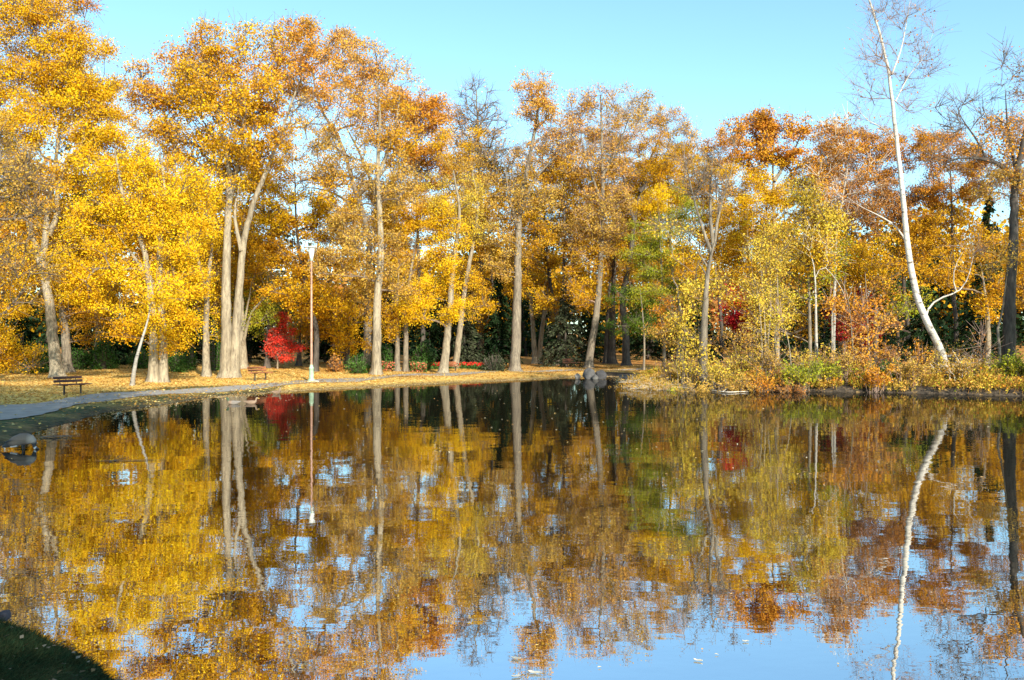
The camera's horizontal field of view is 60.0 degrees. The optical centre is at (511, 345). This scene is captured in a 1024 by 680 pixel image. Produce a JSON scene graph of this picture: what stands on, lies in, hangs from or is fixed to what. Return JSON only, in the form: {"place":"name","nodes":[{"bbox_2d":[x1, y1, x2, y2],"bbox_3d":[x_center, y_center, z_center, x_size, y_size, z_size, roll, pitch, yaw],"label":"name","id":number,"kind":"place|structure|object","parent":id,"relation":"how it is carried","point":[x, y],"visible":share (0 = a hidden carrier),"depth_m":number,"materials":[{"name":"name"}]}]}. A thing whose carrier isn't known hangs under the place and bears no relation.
{"place":"outdoors","nodes":[
{"label":"outdoors","id":0,"kind":"place"},
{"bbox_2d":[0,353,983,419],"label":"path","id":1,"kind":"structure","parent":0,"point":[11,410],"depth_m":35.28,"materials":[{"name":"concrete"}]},
{"bbox_2d":[0,376,1023,679],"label":"water","id":2,"kind":"structure","parent":0,"point":[256,548],"depth_m":10.28,"materials":[{"name":"blue liquid"}]},
{"bbox_2d":[1,376,1020,666],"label":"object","id":3,"kind":"object","parent":2,"relation":"on","point":[393,416],"depth_m":26.25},
{"bbox_2d":[0,333,1023,679],"bbox_3d":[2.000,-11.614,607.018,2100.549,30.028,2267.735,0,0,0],"label":"ground","id":4,"kind":"structure","parent":0,"point":[72,413],"depth_m":44.43,"materials":[{"name":"yellow plant"}]},
{"bbox_2d":[0,298,39,361],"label":"spruce tree","id":5,"kind":"object","parent":4,"relation":"on","point":[26,331],"visible":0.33,"depth_m":63.65,"materials":[{"name":"green plant"}]},
{"bbox_2d":[0,193,68,374],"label":"deciduous tree","id":6,"kind":"object","parent":4,"relation":"on","point":[6,363],"visible":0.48,"depth_m":51.81,"materials":[{"name":"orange plant"}]},
{"bbox_2d":[0,110,77,324],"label":"deciduous tree","id":7,"kind":"object","parent":4,"relation":"on","point":[17,177],"visible":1,"depth_m":40.17,"materials":[{"name":"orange plant"}]},
{"bbox_2d":[1,179,128,372],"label":"deciduous tree","id":8,"kind":"object","parent":4,"relation":"on","point":[64,327],"visible":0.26,"depth_m":56.99,"materials":[{"name":"yellow plant"}]},
{"bbox_2d":[0,614,132,679],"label":"grass","id":9,"kind":"structure","parent":4,"relation":"on","point":[16,654],"depth_m":5.74,"materials":[{"name":"green plant"}]},
{"bbox_2d":[0,0,155,377],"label":"deciduous tree","id":10,"kind":"object","parent":4,"relation":"on","point":[66,67],"visible":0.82,"depth_m":50.68,"materials":[{"name":"yellow plant"}]},
{"bbox_2d":[18,192,156,367],"bbox_3d":[-29.499,-4.662,62.008,9.650,13.032,6.215,0,0,0],"label":"deciduous tree","id":11,"kind":"object","parent":4,"relation":"on","point":[128,299],"visible":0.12,"depth_m":61.40,"materials":[{"name":"yellow plant"}]},
{"bbox_2d":[85,327,122,369],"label":"cedar shrub","id":12,"kind":"object","parent":4,"relation":"on","point":[101,354],"visible":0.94,"depth_m":59.78,"materials":[{"name":"green plant"}]},
{"bbox_2d":[88,316,129,364],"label":"spruce tree","id":13,"kind":"object","parent":4,"relation":"on","point":[121,350],"visible":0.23,"depth_m":65.91,"materials":[{"name":"green plant"}]},
{"bbox_2d":[33,132,223,382],"bbox_3d":[-19.964,-4.522,46.790,9.871,13.278,5.259,0,0,0],"label":"maple tree","id":14,"kind":"object","parent":4,"relation":"on","point":[122,207],"visible":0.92,"depth_m":46.12,"materials":[{"name":"yellow plant"}]},
{"bbox_2d":[124,251,193,385],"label":"young birch tree","id":15,"kind":"object","parent":4,"relation":"on","point":[169,284],"visible":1,"depth_m":41.61,"materials":[{"name":"yellow plant"}]},
{"bbox_2d":[106,112,255,349],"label":"deciduous tree","id":16,"kind":"object","parent":4,"relation":"on","point":[233,263],"visible":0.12,"depth_m":65.67,"materials":[{"name":"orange plant"}]},
{"bbox_2d":[151,164,255,376],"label":"deciduous tree","id":17,"kind":"object","parent":4,"relation":"on","point":[206,364],"visible":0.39,"depth_m":54.59,"materials":[{"name":"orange plant"}]},
{"bbox_2d":[113,9,343,377],"bbox_3d":[-17.141,-9.175,52.392,14.011,22.682,8.365,0,0,0],"label":"cottonwood tree","id":18,"kind":"object","parent":4,"relation":"on","point":[240,98],"visible":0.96,"depth_m":52.84,"materials":[{"name":"yellow plant"}]},
{"bbox_2d":[198,167,282,315],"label":"deciduous tree","id":19,"kind":"object","parent":4,"relation":"on","point":[233,272],"visible":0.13,"depth_m":75.48,"materials":[{"name":"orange plant"}]},
{"bbox_2d":[245,303,274,362],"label":"spruce tree","id":20,"kind":"object","parent":4,"relation":"on","point":[251,352],"visible":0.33,"depth_m":75.84,"materials":[{"name":"green plant"}]},
{"bbox_2d":[231,193,298,368],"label":"deciduous tree","id":21,"kind":"object","parent":4,"relation":"on","point":[252,240],"visible":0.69,"depth_m":64.55,"materials":[{"name":"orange plant"}]},
{"bbox_2d":[231,258,299,367],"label":"deciduous tree","id":22,"kind":"object","parent":4,"relation":"on","point":[267,364],"visible":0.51,"depth_m":67.60,"materials":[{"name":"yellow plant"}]},
{"bbox_2d":[260,302,309,368],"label":"maple tree","id":23,"kind":"object","parent":4,"relation":"on","point":[280,348],"visible":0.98,"depth_m":67.13,"materials":[{"name":"red plant"}]},
{"bbox_2d":[238,133,369,371],"bbox_3d":[-15.021,-6.729,63.917,10.540,17.552,5.575,0,0,0],"label":"deciduous tree","id":24,"kind":"object","parent":4,"relation":"on","point":[283,218],"visible":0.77,"depth_m":63.38,"materials":[{"name":"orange plant"}]},
{"bbox_2d":[282,301,336,365],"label":"deciduous tree","id":25,"kind":"object","parent":4,"relation":"on","point":[299,357],"visible":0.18,"depth_m":71.74,"materials":[{"name":"orange plant"}]},
{"bbox_2d":[306,246,318,381],"bbox_3d":[-11.169,-1.680,49.400,0.840,7.790,0.840,0,0,0],"label":"street lamp","id":26,"kind":"object","parent":4,"relation":"on","point":[311,249],"visible":0.96,"depth_m":49.34,"materials":[{"name":"metal"}]},
{"bbox_2d":[295,277,384,368],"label":"deciduous tree","id":27,"kind":"object","parent":4,"relation":"on","point":[346,327],"visible":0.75,"depth_m":67.66,"materials":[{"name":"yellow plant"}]},
{"bbox_2d":[256,11,456,365],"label":"deciduous tree","id":28,"kind":"object","parent":4,"relation":"on","point":[429,106],"visible":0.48,"depth_m":70.76,"materials":[{"name":"orange plant"}]},
{"bbox_2d":[299,27,432,374],"bbox_3d":[-9.638,-9.446,59.059,8.797,23.190,5.881,0,0,-15],"label":"deciduous tree","id":29,"kind":"object","parent":4,"relation":"on","point":[378,140],"visible":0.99,"depth_m":58.60,"materials":[{"name":"orange plant"}]},
{"bbox_2d":[316,180,430,351],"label":"deciduous tree","id":30,"kind":"object","parent":4,"relation":"on","point":[385,293],"visible":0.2,"depth_m":77.66,"materials":[{"name":"orange plant"}]},
{"bbox_2d":[0,356,755,431],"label":"fallen leaves","id":31,"kind":"object","parent":4,"relation":"on","point":[182,379],"depth_m":49.95,"materials":[{"name":"plant"}]},
{"bbox_2d":[370,83,458,350],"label":"deciduous tree","id":32,"kind":"object","parent":4,"relation":"on","point":[429,163],"visible":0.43,"depth_m":73.43,"materials":[{"name":"orange plant"}]},
{"bbox_2d":[358,179,474,371],"bbox_3d":[-7.183,-5.214,65.293,8.882,14.718,5.760,0,0,0],"label":"deciduous tree","id":33,"kind":"object","parent":4,"relation":"on","point":[406,222],"visible":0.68,"depth_m":64.75,"materials":[{"name":"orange plant"}]},
{"bbox_2d":[408,298,449,362],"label":"spruce tree","id":34,"kind":"object","parent":4,"relation":"on","point":[433,329],"visible":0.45,"depth_m":73.63,"materials":[{"name":"green plant"}]},
{"bbox_2d":[390,165,491,372],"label":"maple tree","id":35,"kind":"object","parent":4,"relation":"on","point":[423,305],"visible":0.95,"depth_m":63.55,"materials":[{"name":"yellow plant"}]},
{"bbox_2d":[441,290,486,364],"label":"spruce tree","id":36,"kind":"object","parent":4,"relation":"on","point":[466,351],"visible":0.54,"depth_m":71.65,"materials":[{"name":"green plant"}]},
{"bbox_2d":[425,122,504,368],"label":"deciduous tree","id":37,"kind":"object","parent":4,"relation":"on","point":[468,276],"visible":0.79,"depth_m":69.22,"materials":[{"name":"yellow plant"}]},
{"bbox_2d":[434,103,521,361],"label":"deciduous tree","id":38,"kind":"object","parent":4,"relation":"on","point":[461,123],"visible":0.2,"depth_m":77.54,"materials":[{"name":"orange plant"}]},
{"bbox_2d":[439,70,517,361],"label":"deciduous tree","id":39,"kind":"object","parent":4,"relation":"on","point":[482,315],"visible":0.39,"depth_m":76.81,"materials":[{"name":"grey plant"}]},
{"bbox_2d":[432,164,551,354],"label":"deciduous tree","id":40,"kind":"object","parent":4,"relation":"on","point":[509,287],"visible":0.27,"depth_m":75.50,"materials":[{"name":"orange plant"}]},
{"bbox_2d":[477,276,523,366],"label":"spruce tree","id":41,"kind":"object","parent":4,"relation":"on","point":[498,323],"visible":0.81,"depth_m":73.70,"materials":[{"name":"green plant"}]},
{"bbox_2d":[0,140,1023,356],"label":"distant woods","id":42,"kind":"object","parent":4,"relation":"on","point":[942,308],"visible":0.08,"depth_m":110.15,"materials":[{"name":"orange plant"}]},
{"bbox_2d":[463,66,583,371],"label":"deciduous tree","id":43,"kind":"object","parent":4,"relation":"on","point":[520,202],"visible":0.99,"depth_m":69.78,"materials":[{"name":"orange plant"}]},
{"bbox_2d":[501,111,587,364],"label":"deciduous tree","id":44,"kind":"object","parent":4,"relation":"on","point":[536,265],"visible":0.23,"depth_m":83.52,"materials":[{"name":"orange plant"}]},
{"bbox_2d":[503,201,588,363],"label":"deciduous tree","id":45,"kind":"object","parent":4,"relation":"on","point":[536,354],"visible":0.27,"depth_m":85.27,"materials":[{"name":"orange plant"}]},
{"bbox_2d":[538,284,586,367],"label":"spruce tree","id":46,"kind":"object","parent":4,"relation":"on","point":[569,341],"visible":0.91,"depth_m":75.55,"materials":[{"name":"green plant"}]},
{"bbox_2d":[511,115,616,367],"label":"deciduous tree","id":47,"kind":"object","parent":4,"relation":"on","point":[545,301],"visible":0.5,"depth_m":77.77,"materials":[{"name":"orange plant"}]},
{"bbox_2d":[573,307,604,362],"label":"spruce tree","id":48,"kind":"object","parent":4,"relation":"on","point":[597,351],"visible":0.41,"depth_m":89.41,"materials":[{"name":"green plant"}]},
{"bbox_2d":[555,172,657,363],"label":"deciduous tree","id":49,"kind":"object","parent":4,"relation":"on","point":[611,353],"visible":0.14,"depth_m":83.57,"materials":[{"name":"orange plant"}]},
{"bbox_2d":[553,79,662,367],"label":"deciduous tree","id":50,"kind":"object","parent":4,"relation":"on","point":[603,248],"visible":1,"depth_m":74.49,"materials":[{"name":"orange plant"}]},
{"bbox_2d":[568,103,672,363],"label":"deciduous tree","id":51,"kind":"object","parent":4,"relation":"on","point":[604,361],"visible":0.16,"depth_m":85.67,"materials":[{"name":"orange plant"}]},
{"bbox_2d":[601,278,675,369],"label":"young maple tree","id":52,"kind":"object","parent":4,"relation":"on","point":[633,320],"visible":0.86,"depth_m":69.71,"materials":[{"name":"green plant"}]},
{"bbox_2d":[588,99,703,365],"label":"deciduous tree","id":53,"kind":"object","parent":4,"relation":"on","point":[658,171],"visible":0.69,"depth_m":79.78,"materials":[{"name":"orange plant"}]},
{"bbox_2d":[629,300,674,361],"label":"spruce tree","id":54,"kind":"object","parent":4,"relation":"on","point":[653,355],"visible":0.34,"depth_m":91.64,"materials":[{"name":"green plant"}]},
{"bbox_2d":[615,177,709,366],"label":"deciduous tree","id":55,"kind":"object","parent":4,"relation":"on","point":[653,251],"visible":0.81,"depth_m":71.58,"materials":[{"name":"yellow plant"}]},
{"bbox_2d":[605,123,726,363],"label":"deciduous tree","id":56,"kind":"object","parent":4,"relation":"on","point":[696,157],"visible":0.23,"depth_m":81.50,"materials":[{"name":"orange plant"}]},
{"bbox_2d":[636,240,717,363],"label":"deciduous tree","id":57,"kind":"object","parent":4,"relation":"on","point":[660,333],"visible":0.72,"depth_m":59.73,"materials":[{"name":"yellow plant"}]},
{"bbox_2d":[665,340,704,388],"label":"bank shrub","id":58,"kind":"object","parent":4,"relation":"on","point":[682,362],"visible":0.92,"depth_m":44.88,"materials":[{"name":"yellow plant"}]},
{"bbox_2d":[636,119,753,384],"bbox_3d":[9.189,-4.817,45.372,6.054,14.011,3.916,0,0,0],"label":"deciduous tree","id":59,"kind":"object","parent":4,"relation":"on","point":[689,294],"visible":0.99,"depth_m":45.30,"materials":[{"name":"plant"}]},
{"bbox_2d":[673,299,724,362],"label":"spruce tree","id":60,"kind":"object","parent":4,"relation":"on","point":[719,357],"visible":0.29,"depth_m":85.48,"materials":[{"name":"green plant"}]},
{"bbox_2d":[685,124,755,362],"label":"deciduous tree","id":61,"kind":"object","parent":4,"relation":"on","point":[719,144],"visible":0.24,"depth_m":85.47,"materials":[{"name":"orange plant"}]},
{"bbox_2d":[696,357,747,390],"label":"bank shrub","id":62,"kind":"object","parent":4,"relation":"on","point":[712,369],"visible":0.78,"depth_m":43.43,"materials":[{"name":"yellow plant"}]},
{"bbox_2d":[712,281,759,351],"bbox_3d":[15.863,-1.249,61.993,4.085,6.763,3.137,0,0,0],"label":"red shrub","id":63,"kind":"object","parent":4,"relation":"on","point":[731,318],"visible":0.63,"depth_m":61.66,"materials":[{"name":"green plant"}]},
{"bbox_2d":[710,371,762,392],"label":"bank shrub","id":64,"kind":"object","parent":4,"relation":"on","point":[734,386],"visible":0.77,"depth_m":42.15,"materials":[{"name":"yellow plant"}]},
{"bbox_2d":[715,336,772,379],"bbox_3d":[11.749,0.747,45.481,3.219,2.499,2.491,0,0,0],"label":"bank shrub","id":65,"kind":"object","parent":4,"relation":"on","point":[737,356],"visible":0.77,"depth_m":45.45,"materials":[{"name":"plant"}]},
{"bbox_2d":[693,158,802,367],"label":"deciduous tree","id":66,"kind":"object","parent":4,"relation":"on","point":[746,223],"visible":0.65,"depth_m":65.33,"materials":[{"name":"plant"}]},
{"bbox_2d":[726,263,784,371],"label":"sapling","id":67,"kind":"object","parent":4,"relation":"on","point":[756,296],"visible":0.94,"depth_m":45.90,"materials":[{"name":"yellow plant"}]},
{"bbox_2d":[730,232,784,372],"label":"sapling","id":68,"kind":"object","parent":4,"relation":"on","point":[760,250],"visible":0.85,"depth_m":46.66,"materials":[{"name":"yellow plant"}]},
{"bbox_2d":[736,366,786,391],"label":"bank shrub","id":69,"kind":"object","parent":4,"relation":"on","point":[764,384],"visible":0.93,"depth_m":42.08,"materials":[{"name":"orange plant"}]},
{"bbox_2d":[741,338,796,384],"bbox_3d":[12.890,0.798,44.103,2.344,2.357,2.590,0,0,38],"label":"bank shrub","id":70,"kind":"object","parent":4,"relation":"on","point":[768,364],"visible":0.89,"depth_m":44.08,"materials":[{"name":"yellow plant"}]},
{"bbox_2d":[708,226,830,365],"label":"deciduous tree","id":71,"kind":"object","parent":4,"relation":"on","point":[779,335],"visible":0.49,"depth_m":60.01,"materials":[{"name":"yellow plant"}]},
{"bbox_2d":[742,210,796,350],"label":"sapling","id":72,"kind":"object","parent":4,"relation":"on","point":[774,236],"visible":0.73,"depth_m":47.27,"materials":[{"name":"yellow plant"}]},
{"bbox_2d":[717,104,827,364],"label":"oak tree","id":73,"kind":"object","parent":4,"relation":"on","point":[764,123],"visible":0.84,"depth_m":75.57,"materials":[{"name":"orange plant"}]},
{"bbox_2d":[745,231,810,363],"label":"sapling","id":74,"kind":"object","parent":4,"relation":"on","point":[778,259],"visible":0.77,"depth_m":47.57,"materials":[{"name":"yellow plant"}]},
{"bbox_2d":[760,297,800,372],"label":"sapling","id":75,"kind":"object","parent":4,"relation":"on","point":[780,316],"visible":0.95,"depth_m":42.90,"materials":[{"name":"yellow plant"}]},
{"bbox_2d":[775,358,824,391],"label":"bank shrub","id":76,"kind":"object","parent":4,"relation":"on","point":[798,375],"visible":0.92,"depth_m":41.86,"materials":[{"name":"green plant"}]},
{"bbox_2d":[755,169,861,356],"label":"deciduous tree","id":77,"kind":"object","parent":4,"relation":"on","point":[835,217],"visible":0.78,"depth_m":49.72,"materials":[{"name":"yellow plant"}]},
{"bbox_2d":[775,154,861,353],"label":"deciduous tree","id":78,"kind":"object","parent":4,"relation":"on","point":[809,221],"visible":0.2,"depth_m":87.58,"materials":[{"name":"orange plant"}]},
{"bbox_2d":[789,216,847,356],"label":"birch tree","id":79,"kind":"object","parent":4,"relation":"on","point":[816,329],"visible":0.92,"depth_m":48.81,"materials":[{"name":"yellow plant"}]},
{"bbox_2d":[793,286,847,362],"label":"spruce tree","id":80,"kind":"object","parent":4,"relation":"on","point":[821,338],"visible":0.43,"depth_m":83.83,"materials":[{"name":"green plant"}]},
{"bbox_2d":[634,355,1023,393],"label":"undergrowth","id":81,"kind":"object","parent":4,"relation":"on","point":[973,381],"visible":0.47,"depth_m":41.64,"materials":[{"name":"yellow plant"}]},
{"bbox_2d":[799,352,858,386],"bbox_3d":[15.096,1.137,42.588,2.330,1.669,2.055,0,0,0],"label":"bank shrub","id":82,"kind":"object","parent":4,"relation":"on","point":[829,372],"visible":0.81,"depth_m":42.34,"materials":[{"name":"green plant"}]},
{"bbox_2d":[816,233,858,357],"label":"birch tree","id":83,"kind":"object","parent":4,"relation":"on","point":[835,267],"visible":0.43,"depth_m":54.02,"materials":[{"name":"yellow plant"}]},
{"bbox_2d":[808,336,872,383],"bbox_3d":[15.731,0.727,43.119,2.656,2.404,2.200,0,0,-13],"label":"bank shrub","id":84,"kind":"object","parent":4,"relation":"on","point":[845,363],"visible":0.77,"depth_m":42.89,"materials":[{"name":"yellow plant"}]},
{"bbox_2d":[788,105,897,351],"bbox_3d":[20.678,-6.660,55.946,6.522,17.401,4.432,0,0,0],"label":"deciduous tree","id":85,"kind":"object","parent":4,"relation":"on","point":[839,133],"visible":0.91,"depth_m":55.61,"materials":[{"name":"orange plant"}]},
{"bbox_2d":[799,118,894,354],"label":"deciduous tree","id":86,"kind":"object","parent":4,"relation":"on","point":[864,135],"visible":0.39,"depth_m":81.47,"materials":[{"name":"orange plant"}]},
{"bbox_2d":[813,278,886,380],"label":"sapling","id":87,"kind":"object","parent":4,"relation":"on","point":[833,301],"visible":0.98,"depth_m":43.69,"materials":[{"name":"yellow plant"}]},
{"bbox_2d":[817,286,889,359],"bbox_3d":[23.109,-1.258,59.922,5.010,6.607,3.594,0,0,0],"label":"red shrub","id":88,"kind":"object","parent":4,"relation":"on","point":[840,334],"visible":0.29,"depth_m":59.46,"materials":[{"name":"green plant"}]},
{"bbox_2d":[833,275,909,366],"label":"sapling","id":89,"kind":"object","parent":4,"relation":"on","point":[877,324],"visible":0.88,"depth_m":43.71,"materials":[{"name":"orange plant"}]},
{"bbox_2d":[816,231,935,367],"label":"deciduous tree","id":90,"kind":"object","parent":4,"relation":"on","point":[883,287],"visible":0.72,"depth_m":57.47,"materials":[{"name":"orange plant"}]},
{"bbox_2d":[855,359,898,392],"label":"bank shrub","id":91,"kind":"object","parent":4,"relation":"on","point":[870,375],"visible":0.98,"depth_m":41.35,"materials":[{"name":"orange plant"}]},
{"bbox_2d":[843,123,955,360],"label":"deciduous tree","id":92,"kind":"object","parent":4,"relation":"on","point":[895,207],"visible":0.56,"depth_m":79.62,"materials":[{"name":"orange plant"}]},
{"bbox_2d":[815,0,1000,385],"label":"birch tree","id":93,"kind":"object","parent":4,"relation":"on","point":[930,329],"visible":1,"depth_m":42.86,"materials":[{"name":"white plant"}]},
{"bbox_2d":[879,350,939,386],"bbox_3d":[18.812,1.073,41.884,2.788,1.769,2.599,0,0,-42],"label":"bank shrub","id":94,"kind":"object","parent":4,"relation":"on","point":[912,369],"visible":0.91,"depth_m":41.69,"materials":[{"name":"orange plant"}]},
{"bbox_2d":[895,286,950,364],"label":"spruce tree","id":95,"kind":"object","parent":4,"relation":"on","point":[919,333],"visible":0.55,"depth_m":71.74,"materials":[{"name":"green plant"}]},
{"bbox_2d":[895,126,1007,359],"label":"deciduous tree","id":96,"kind":"object","parent":4,"relation":"on","point":[930,225],"visible":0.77,"depth_m":77.75,"materials":[{"name":"orange plant"}]},
{"bbox_2d":[928,350,991,385],"bbox_3d":[21.071,1.099,42.043,2.516,1.747,2.462,0,0,-23],"label":"bank shrub","id":97,"kind":"object","parent":4,"relation":"on","point":[961,368],"visible":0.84,"depth_m":41.75,"materials":[{"name":"yellow plant"}]},
{"bbox_2d":[914,27,1023,358],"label":"deciduous tree","id":98,"kind":"object","parent":4,"relation":"on","point":[1013,175],"visible":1,"depth_m":46.74,"materials":[{"name":"brown plant"}]},
{"bbox_2d":[915,222,1023,368],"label":"deciduous tree","id":99,"kind":"object","parent":4,"relation":"on","point":[985,304],"visible":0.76,"depth_m":59.71,"materials":[{"name":"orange plant"}]},
{"bbox_2d":[945,266,1002,361],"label":"spruce tree","id":100,"kind":"object","parent":4,"relation":"on","point":[963,335],"visible":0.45,"depth_m":73.78,"materials":[{"name":"green plant"}]},
{"bbox_2d":[958,198,1021,355],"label":"spruce tree","id":101,"kind":"object","parent":4,"relation":"on","point":[987,213],"visible":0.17,"depth_m":83.78,"materials":[{"name":"green plant"}]},
{"bbox_2d":[965,226,1023,362],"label":"deciduous tree","id":102,"kind":"object","parent":4,"relation":"on","point":[1007,258],"visible":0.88,"depth_m":44.80,"materials":[{"name":"orange plant"}]},
{"bbox_2d":[973,349,1023,386],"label":"bank shrub","id":103,"kind":"object","parent":4,"relation":"on","point":[1002,362],"visible":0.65,"depth_m":41.07,"materials":[{"name":"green plant"}]},
{"bbox_2d":[990,93,1023,310],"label":"deciduous tree","id":104,"kind":"object","parent":4,"relation":"on","point":[1020,216],"visible":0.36,"depth_m":72.30,"materials":[{"name":"orange plant"}]},
{"bbox_2d":[0,0,1023,333],"label":"sky","id":105,"kind":"structure","parent":0,"point":[715,58],"materials":[{"name":"blue"}]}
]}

